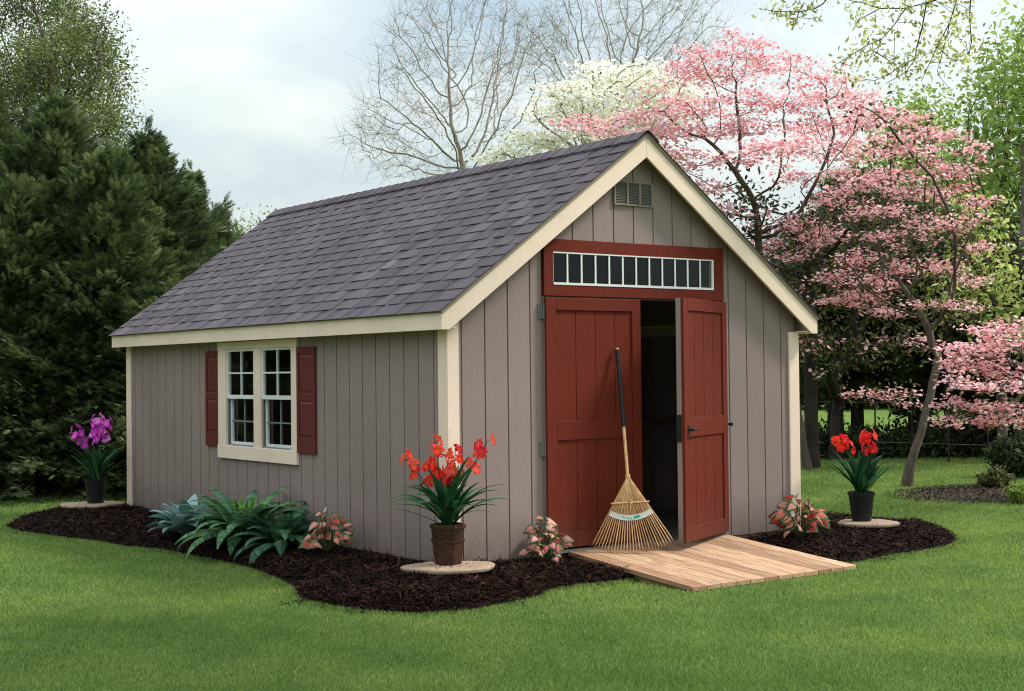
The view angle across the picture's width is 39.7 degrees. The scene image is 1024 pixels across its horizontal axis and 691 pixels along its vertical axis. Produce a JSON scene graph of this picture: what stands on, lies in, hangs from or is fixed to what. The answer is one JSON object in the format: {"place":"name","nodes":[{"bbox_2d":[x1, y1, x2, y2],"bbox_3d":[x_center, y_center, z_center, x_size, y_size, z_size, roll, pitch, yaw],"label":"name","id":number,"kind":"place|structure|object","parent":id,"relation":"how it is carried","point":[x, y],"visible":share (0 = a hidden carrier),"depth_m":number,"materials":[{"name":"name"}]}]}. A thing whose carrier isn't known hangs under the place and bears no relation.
{"place":"outdoors","nodes":[
{"label":"outdoors","id":0,"kind":"place"},
{"bbox_2d":[0,400,1023,690],"bbox_3d":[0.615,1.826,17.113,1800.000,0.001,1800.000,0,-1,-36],"label":"lawn","id":1,"kind":"structure","parent":0,"point":[868,416],"depth_m":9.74,"materials":[{"name":"green plant"}]},
{"bbox_2d":[0,84,31,473],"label":"conifer","id":2,"kind":"object","parent":1,"relation":"on","point":[7,125],"visible":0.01,"depth_m":20.62,"materials":[{"name":"green plant"}]},
{"bbox_2d":[0,172,129,502],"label":"conifer","id":3,"kind":"object","parent":1,"relation":"on","point":[21,204],"visible":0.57,"depth_m":17.91,"materials":[{"name":"green plant"}]},
{"bbox_2d":[0,0,152,151],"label":"leafing tree","id":4,"kind":"object","parent":1,"relation":"on","point":[25,83],"visible":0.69,"depth_m":24.51,"materials":[{"name":"green plant"}]},
{"bbox_2d":[0,84,187,499],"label":"conifer","id":5,"kind":"object","parent":1,"relation":"on","point":[56,132],"visible":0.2,"depth_m":18.95,"materials":[{"name":"green plant"}]},
{"bbox_2d":[0,138,209,501],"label":"conifer","id":6,"kind":"object","parent":1,"relation":"on","point":[111,166],"visible":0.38,"depth_m":18.13,"materials":[{"name":"green plant"}]},
{"bbox_2d":[37,278,181,500],"bbox_3d":[-4.487,0.806,18.317,3.401,3.399,3.076,0,-1,-36],"label":"conifer","id":7,"kind":"object","parent":1,"relation":"on","point":[114,387],"visible":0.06,"depth_m":17.68,"materials":[{"name":"green plant"}]},
{"bbox_2d":[15,113,235,482],"bbox_3d":[-4.643,-0.372,19.521,4.694,5.711,5.786,0,-1,-36],"label":"conifer","id":8,"kind":"object","parent":1,"relation":"on","point":[172,197],"visible":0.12,"depth_m":19.36,"materials":[{"name":"green plant"}]},
{"bbox_2d":[181,157,229,269],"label":"conifer","id":9,"kind":"object","parent":1,"relation":"on","point":[200,180],"visible":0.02,"depth_m":20.52,"materials":[{"name":"green plant"}]},
{"bbox_2d":[210,201,241,252],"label":"conifer","id":10,"kind":"object","parent":1,"relation":"on","point":[229,238],"visible":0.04,"depth_m":22.50,"materials":[{"name":"green plant"}]},
{"bbox_2d":[231,221,246,240],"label":"conifer","id":11,"kind":"object","parent":1,"relation":"on","point":[240,234],"depth_m":24.20,"materials":[{"name":"green plant"}]},
{"bbox_2d":[228,203,276,233],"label":"leafing tree","id":12,"kind":"object","parent":1,"relation":"on","point":[251,218],"visible":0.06,"depth_m":32.80,"materials":[{"name":"green plant"}]},
{"bbox_2d":[2,500,636,617],"bbox_3d":[-2.237,1.683,12.405,2.756,0.321,8.234,0,-1,-36],"label":"mulch bed","id":13,"kind":"object","parent":1,"relation":"on","point":[342,575],"visible":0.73,"depth_m":10.09,"materials":[{"name":"brown wood"}]},
{"bbox_2d":[60,501,124,508],"bbox_3d":[-4.392,1.662,14.814,0.659,0.037,0.558,-1,-1,0],"label":"stepping stone","id":14,"kind":"object","parent":13,"relation":"on","point":[72,505],"visible":0.9,"depth_m":14.66,"materials":[{"name":"beige stone"}]},
{"bbox_2d":[56,412,130,503],"bbox_3d":[-4.362,1.172,14.835,0.780,0.945,0.520,0,-1,-36],"label":"potted plant","id":15,"kind":"object","parent":14,"relation":"on","point":[95,484],"visible":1,"depth_m":14.79,"materials":[{"name":"green plant"}]},
{"bbox_2d":[146,495,218,534],"bbox_3d":[-2.829,1.492,12.430,0.691,0.354,0.726,0,-1,-36],"label":"foliage plant","id":16,"kind":"object","parent":13,"relation":"on","point":[180,523],"visible":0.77,"depth_m":12.33,"materials":[{"name":"green plant"}]},
{"bbox_2d":[171,485,311,556],"bbox_3d":[-2.214,1.476,11.763,1.224,0.586,1.320,0,-1,-36],"label":"fern","id":17,"kind":"object","parent":13,"relation":"on","point":[226,513],"visible":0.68,"depth_m":11.62,"materials":[{"name":"green plant"}]},
{"bbox_2d":[227,504,327,565],"bbox_3d":[-1.835,1.510,11.435,0.942,0.439,1.032,0,-1,-36],"label":"fern","id":18,"kind":"object","parent":13,"relation":"on","point":[285,525],"visible":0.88,"depth_m":11.30,"materials":[{"name":"green plant"}]},
{"bbox_2d":[298,505,356,552],"bbox_3d":[-1.421,1.417,10.969,0.436,0.375,0.437,-1,-1,4],"label":"caladium plant","id":19,"kind":"object","parent":13,"relation":"on","point":[338,537],"visible":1,"depth_m":10.90,"materials":[{"name":"pink plant"}]},
{"bbox_2d":[400,561,494,574],"bbox_3d":[-0.435,1.512,9.654,0.649,0.037,0.484,-1,-1,-3],"label":"stepping stone","id":20,"kind":"object","parent":13,"relation":"on","point":[464,568],"visible":0.88,"depth_m":9.54,"materials":[{"name":"beige stone"}]},
{"bbox_2d":[390,433,508,564],"bbox_3d":[-0.424,1.048,9.713,0.781,0.893,0.760,0,-1,-36],"label":"potted plant","id":21,"kind":"object","parent":20,"relation":"on","point":[449,503],"visible":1,"depth_m":9.68,"materials":[{"name":"green plant"}]},
{"bbox_2d":[517,516,574,562],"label":"caladium plant","id":22,"kind":"object","parent":13,"relation":"on","point":[557,545],"visible":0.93,"depth_m":10.41,"materials":[{"name":"pink plant"}]},
{"bbox_2d":[323,0,574,184],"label":"bare tree","id":23,"kind":"object","parent":1,"relation":"on","point":[459,155],"visible":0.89,"depth_m":33.93,"materials":[{"name":"grey plant"}]},
{"bbox_2d":[108,130,820,561],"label":"garden shed","id":24,"kind":"structure","parent":1,"relation":"on","point":[340,354],"depth_m":11.44,"materials":[{"name":"beige paint"}]},
{"bbox_2d":[217,338,298,464],"bbox_3d":[-2.253,0.491,12.624,0.082,1.069,1.558,0,-1,-36],"label":"window","id":25,"kind":"structure","parent":24,"relation":"in","point":[256,451],"depth_m":12.57,"materials":[{"name":"beige paint"}]},
{"bbox_2d":[543,297,642,547],"bbox_3d":[0.625,0.584,10.945,0.945,1.892,0.066,0,-1,-36],"label":"door","id":26,"kind":"structure","parent":24,"relation":"in","point":[585,471],"depth_m":10.90,"materials":[{"name":"red paint"}]},
{"bbox_2d":[675,298,728,542],"bbox_3d":[1.552,0.582,11.340,0.124,1.892,0.956,-1,-1,29],"label":"door","id":27,"kind":"structure","parent":24,"relation":"in","point":[701,325],"depth_m":11.27,"materials":[{"name":"red paint"}]},
{"bbox_2d":[466,56,723,164],"bbox_3d":[1.716,-1.702,26.961,4.935,7.514,3.636,-1,-1,6],"label":"white dogwood","id":28,"kind":"object","parent":1,"relation":"on","point":[605,91],"visible":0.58,"depth_m":26.51,"materials":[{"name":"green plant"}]},
{"bbox_2d":[502,0,734,136],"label":"bare tree","id":29,"kind":"object","parent":1,"relation":"on","point":[609,43],"visible":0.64,"depth_m":38.07,"materials":[{"name":"plant"}]},
{"bbox_2d":[569,535,855,591],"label":"entry ramp","id":30,"kind":"structure","parent":1,"relation":"on","point":[714,562],"depth_m":10.54,"materials":[{"name":"brown wood"}]},
{"bbox_2d":[592,348,672,553],"bbox_3d":[0.898,0.799,10.892,0.627,1.571,0.303,-1,-1,-4],"label":"bamboo rake","id":31,"kind":"object","parent":30,"relation":"on","point":[629,491],"visible":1,"depth_m":10.78,"materials":[{"name":"yellow wood"}]},
{"bbox_2d":[544,27,910,469],"bbox_3d":[3.322,-1.451,20.282,5.890,6.742,3.224,0,-1,-14],"label":"pink dogwood","id":32,"kind":"object","parent":1,"relation":"on","point":[759,245],"visible":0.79,"depth_m":20.66,"materials":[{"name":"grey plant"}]},
{"bbox_2d":[711,156,959,468],"bbox_3d":[4.637,-0.512,21.711,5.074,4.861,4.776,-1,-1,13],"label":"shade tree","id":33,"kind":"object","parent":1,"relation":"on","point":[811,417],"visible":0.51,"depth_m":21.51,"materials":[{"name":"pink plant"}]},
{"bbox_2d":[800,399,907,409],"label":"distant wood","id":34,"kind":"object","parent":1,"relation":"on","point":[801,407],"depth_m":52.45,"materials":[{"name":"green plant"}]},
{"bbox_2d":[744,510,966,563],"bbox_3d":[2.659,1.650,12.746,3.011,0.302,3.212,0,-1,-36],"label":"mulch bed","id":35,"kind":"object","parent":1,"relation":"on","point":[837,542],"visible":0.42,"depth_m":11.63,"materials":[{"name":"brown wood"}]},
{"bbox_2d":[768,493,830,537],"bbox_3d":[2.369,1.395,11.622,0.536,0.379,0.538,0,-1,-36],"label":"caladium plant","id":36,"kind":"object","parent":35,"relation":"on","point":[814,517],"visible":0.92,"depth_m":11.58,"materials":[{"name":"pink plant"}]},
{"bbox_2d":[838,519,899,527],"bbox_3d":[3.061,1.533,12.241,0.526,0.037,0.503,-1,-1,0],"label":"stepping stone","id":37,"kind":"object","parent":35,"relation":"on","point":[880,523],"visible":0.9,"depth_m":12.07,"materials":[{"name":"beige stone"}]},
{"bbox_2d":[828,429,899,521],"bbox_3d":[2.995,1.120,12.333,0.621,0.795,0.602,0,-1,-36],"label":"potted plant","id":38,"kind":"object","parent":37,"relation":"on","point":[863,475],"visible":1,"depth_m":12.23,"materials":[{"name":"green plant"}]},
{"bbox_2d":[777,161,943,433],"bbox_3d":[5.867,-0.708,25.395,4.444,5.365,3.038,0,-1,-36],"label":"evergreen","id":39,"kind":"object","parent":1,"relation":"on","point":[857,380],"visible":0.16,"depth_m":25.14,"materials":[{"name":"green plant"}]},
{"bbox_2d":[752,202,972,429],"bbox_3d":[6.300,-0.312,25.576,5.762,4.570,5.047,-1,-1,6],"label":"shade tree","id":40,"kind":"object","parent":1,"relation":"on","point":[829,405],"visible":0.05,"depth_m":25.50,"materials":[{"name":"green plant"}]},
{"bbox_2d":[751,0,981,96],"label":"overhanging tree","id":41,"kind":"object","parent":1,"relation":"on","point":[938,44],"visible":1,"depth_m":12.00,"materials":[{"name":"green plant"}]},
{"bbox_2d":[799,201,966,429],"bbox_3d":[7.314,-0.387,26.359,4.596,4.728,3.011,-1,-1,6],"label":"evergreen","id":42,"kind":"object","parent":1,"relation":"on","point":[847,405],"visible":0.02,"depth_m":25.63,"materials":[{"name":"green plant"}]},
{"bbox_2d":[771,181,1021,459],"bbox_3d":[5.727,-0.365,22.092,4.213,4.580,3.092,-1,-1,-1],"label":"pink dogwood","id":43,"kind":"object","parent":1,"relation":"on","point":[836,370],"visible":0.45,"depth_m":21.93,"materials":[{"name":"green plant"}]},
{"bbox_2d":[791,82,1017,486],"bbox_3d":[5.100,-0.678,18.442,3.996,5.088,2.915,0,-1,-36],"label":"pink dogwood","id":44,"kind":"object","parent":1,"relation":"on","point":[901,147],"visible":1,"depth_m":18.22,"materials":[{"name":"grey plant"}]},
{"bbox_2d":[794,181,1023,455],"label":"shade tree","id":45,"kind":"object","parent":1,"relation":"on","point":[948,332],"visible":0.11,"depth_m":23.68,"materials":[{"name":"green plant"}]},
{"bbox_2d":[800,408,1023,459],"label":"ground cover","id":46,"kind":"object","parent":1,"relation":"on","point":[976,439],"visible":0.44,"depth_m":23.74,"materials":[{"name":"green plant"}]},
{"bbox_2d":[804,399,1023,463],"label":"wire fence","id":47,"kind":"object","parent":1,"relation":"on","point":[912,427],"visible":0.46,"depth_m":22.86,"materials":[{"name":"black metal"}]},
{"bbox_2d":[811,62,1017,429],"bbox_3d":[8.796,-2.058,29.825,4.719,8.178,4.829,0,-1,-36],"label":"green tree","id":48,"kind":"object","parent":1,"relation":"on","point":[921,106],"visible":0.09,"depth_m":30.40,"materials":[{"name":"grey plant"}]},
{"bbox_2d":[860,245,1020,431],"bbox_3d":[8.499,-0.066,25.889,4.462,4.043,3.301,0,-1,-36],"label":"evergreen","id":49,"kind":"object","parent":1,"relation":"on","point":[917,410],"visible":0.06,"depth_m":25.14,"materials":[{"name":"green plant"}]},
{"bbox_2d":[859,183,1023,430],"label":"shade tree","id":50,"kind":"object","parent":1,"relation":"on","point":[923,292],"visible":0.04,"depth_m":24.21,"materials":[{"name":"green plant"}]},
{"bbox_2d":[884,482,1012,503],"bbox_3d":[5.780,1.739,16.907,3.307,0.126,2.405,0,-1,-36],"label":"soil bed","id":51,"kind":"object","parent":1,"relation":"on","point":[963,492],"visible":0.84,"depth_m":16.54,"materials":[{"name":"brown soil"}]},
{"bbox_2d":[975,464,1016,488],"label":"shrub","id":52,"kind":"object","parent":51,"relation":"on","point":[999,477],"visible":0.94,"depth_m":17.23,"materials":[{"name":"green plant"}]},
{"bbox_2d":[1002,480,1023,503],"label":"shrub","id":53,"kind":"object","parent":51,"relation":"on","point":[1015,492],"visible":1,"depth_m":15.50,"materials":[{"name":"green plant"}]},
{"bbox_2d":[896,166,1023,440],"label":"green tree","id":54,"kind":"object","parent":1,"relation":"on","point":[991,297],"visible":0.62,"depth_m":21.55,"materials":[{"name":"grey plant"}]},
{"bbox_2d":[913,314,1023,433],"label":"pink dogwood","id":55,"kind":"object","parent":1,"relation":"on","point":[1000,411],"visible":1,"depth_m":15.22,"materials":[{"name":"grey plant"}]},
{"bbox_2d":[922,0,1023,355],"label":"green tree","id":56,"kind":"object","parent":1,"relation":"on","point":[1001,176],"visible":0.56,"depth_m":24.72,"materials":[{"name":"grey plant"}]},
{"bbox_2d":[948,259,1023,420],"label":"evergreen","id":57,"kind":"object","parent":1,"relation":"on","point":[993,399],"visible":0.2,"depth_m":23.65,"materials":[{"name":"green plant"}]},
{"bbox_2d":[979,429,1023,476],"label":"shrub","id":58,"kind":"object","parent":1,"relation":"on","point":[1004,451],"visible":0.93,"depth_m":19.17,"materials":[{"name":"green plant"}]},
{"bbox_2d":[0,0,1023,260],"label":"sky","id":59,"kind":"structure","parent":0,"point":[250,92],"materials":[{"name":"white"}]},
{"bbox_2d":[769,212,900,407],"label":"evergreen","id":60,"kind":"object","parent":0,"point":[803,392],"visible":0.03,"depth_m":27.05,"materials":[{"name":"green plant"}]}
]}

